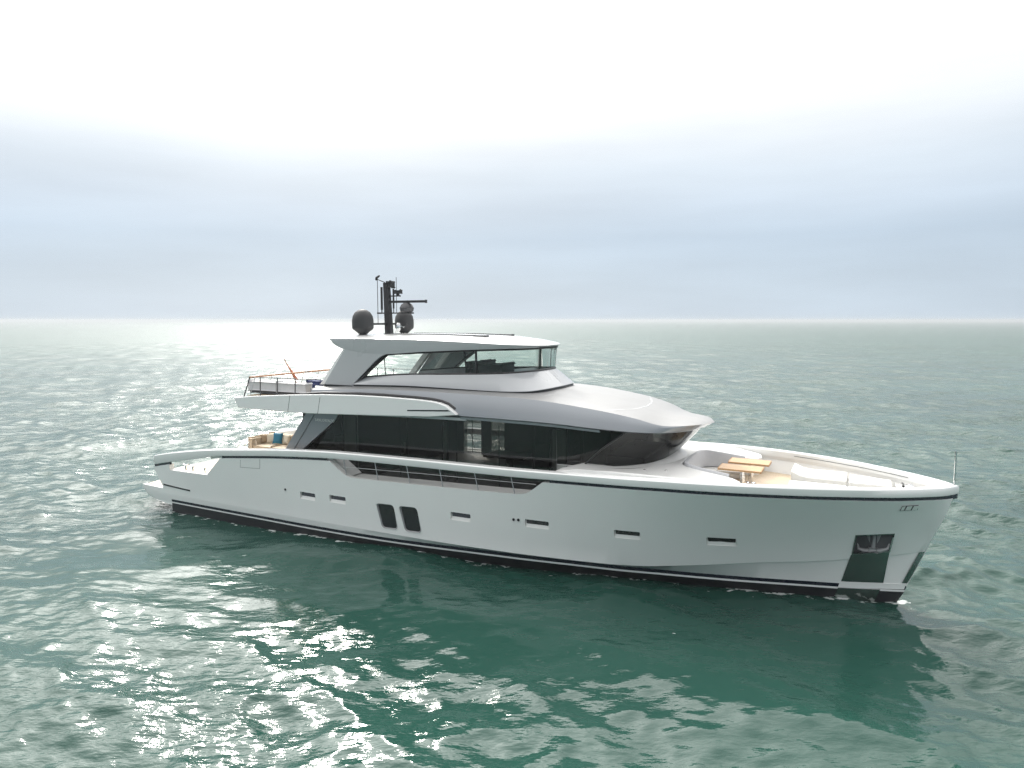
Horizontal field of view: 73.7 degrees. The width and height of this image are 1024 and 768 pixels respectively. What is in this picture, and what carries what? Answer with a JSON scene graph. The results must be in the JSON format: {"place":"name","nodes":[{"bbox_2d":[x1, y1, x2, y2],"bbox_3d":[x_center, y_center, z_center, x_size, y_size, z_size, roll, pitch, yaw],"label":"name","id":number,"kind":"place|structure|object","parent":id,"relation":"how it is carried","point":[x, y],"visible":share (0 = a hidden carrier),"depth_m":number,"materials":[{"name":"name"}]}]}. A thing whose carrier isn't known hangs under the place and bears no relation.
{"place":"outdoors","nodes":[
{"label":"outdoors","id":0,"kind":"place"},
{"bbox_2d":[0,320,1023,767],"bbox_3d":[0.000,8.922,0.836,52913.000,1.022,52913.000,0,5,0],"label":"sea","id":1,"kind":"structure","parent":0,"point":[140,626],"depth_m":21.52,"materials":[{"name":"liquid"}]},
{"bbox_2d":[143,275,958,601],"bbox_3d":[-1.500,1.371,28.382,33.940,11.975,7.700,3,6,27],"label":"motor yacht","id":2,"kind":"object","parent":1,"relation":"on","point":[545,465],"visible":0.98,"depth_m":24.38,"materials":[{"name":"white metal"}]},
{"bbox_2d":[247,431,293,448],"bbox_3d":[-10.752,2.842,31.734,2.770,0.940,1.400,3,6,27],"label":"deck sofa","id":3,"kind":"object","parent":2,"relation":"on","point":[253,441],"visible":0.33,"depth_m":31.72,"materials":[{"name":"beige fabric"}]},
{"bbox_2d":[260,433,268,442],"bbox_3d":[-11.643,2.559,32.176,0.420,0.420,0.170,-5,-5,-43],"label":"scatter cushion","id":4,"kind":"object","parent":3,"relation":"on","point":[263,438],"visible":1,"depth_m":32.08,"materials":[{"name":"beige fabric"}]},
{"bbox_2d":[267,433,273,442],"bbox_3d":[-11.316,2.551,32.154,0.460,0.460,0.170,-1,-9,-8],"label":"scatter cushion","id":5,"kind":"object","parent":3,"relation":"on","point":[269,438],"visible":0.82,"depth_m":32.08,"materials":[{"name":"beige fabric"}]},
{"bbox_2d":[272,433,282,443],"bbox_3d":[-10.934,2.536,31.889,0.520,0.520,0.170,1,-10,15],"label":"scatter cushion","id":6,"kind":"object","parent":3,"relation":"on","point":[277,437],"visible":1,"depth_m":31.82,"materials":[{"name":"blue fabric"}]},
{"bbox_2d":[283,434,290,443],"bbox_3d":[-10.452,2.580,31.736,0.460,0.460,0.170,4,-7,35],"label":"scatter cushion","id":7,"kind":"object","parent":3,"relation":"on","point":[287,438],"visible":0.91,"depth_m":31.64,"materials":[{"name":"beige fabric"}]},
{"bbox_2d":[248,379,322,394],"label":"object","id":8,"kind":"object","parent":2,"relation":"on","point":[284,388],"visible":0.74,"depth_m":29.55,"materials":[{"name":"grey fabric"}]},
{"bbox_2d":[306,380,322,385],"bbox_3d":[-8.806,-0.066,31.038,0.890,0.270,0.690,3,6,27],"label":"folded towel","id":9,"kind":"object","parent":8,"relation":"on","point":[316,382],"visible":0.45,"depth_m":30.72,"materials":[{"name":"blue fabric"}]},
{"bbox_2d":[284,359,298,382],"bbox_3d":[-10.414,-0.588,32.207,0.869,1.184,0.102,2,6,24],"label":"flagpole","id":10,"kind":"object","parent":2,"relation":"attached to","point":[294,376],"visible":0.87,"depth_m":32.16,"materials":[{"name":"brown wood"}]},
{"bbox_2d":[303,413,327,448],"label":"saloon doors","id":11,"kind":"structure","parent":2,"relation":"in","point":[314,445],"depth_m":29.78,"materials":[{"name":"black glass"}]},
{"bbox_2d":[717,463,763,482],"bbox_3d":[7.746,3.196,23.131,1.410,0.780,0.870,3,6,27],"label":"deck table","id":12,"kind":"object","parent":2,"relation":"on","point":[742,469],"visible":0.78,"depth_m":23.02,"materials":[{"name":"brown wood"}]},
{"bbox_2d":[728,457,771,483],"bbox_3d":[8.403,3.099,24.160,1.380,0.780,0.830,3,6,27],"label":"deck table","id":13,"kind":"object","parent":2,"relation":"on","point":[752,462],"visible":0.81,"depth_m":24.07,"materials":[{"name":"brown wood"}]},
{"bbox_2d":[788,480,845,486],"bbox_3d":[9.729,3.356,21.834,1.700,0.118,1.520,3,6,27],"label":"sunbed cushion","id":14,"kind":"object","parent":2,"relation":"on","point":[797,483],"visible":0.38,"depth_m":22.23,"materials":[{"name":"fabric"}]},
{"bbox_2d":[791,463,847,485],"bbox_3d":[10.512,3.094,23.348,1.700,0.357,1.520,3,6,27],"label":"sunbed cushion","id":15,"kind":"object","parent":2,"relation":"on","point":[800,473],"visible":0.84,"depth_m":23.00,"materials":[{"name":"fabric"}]},
{"bbox_2d":[849,474,891,487],"bbox_3d":[11.845,3.249,22.606,1.240,0.188,1.392,3,6,27],"label":"sunbed cushion","id":16,"kind":"object","parent":2,"relation":"on","point":[859,481],"visible":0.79,"depth_m":22.26,"materials":[{"name":"fabric"}]},
{"bbox_2d":[0,0,1023,319],"label":"sky","id":17,"kind":"structure","parent":0,"point":[160,159],"materials":[{"name":"white"}]}
]}

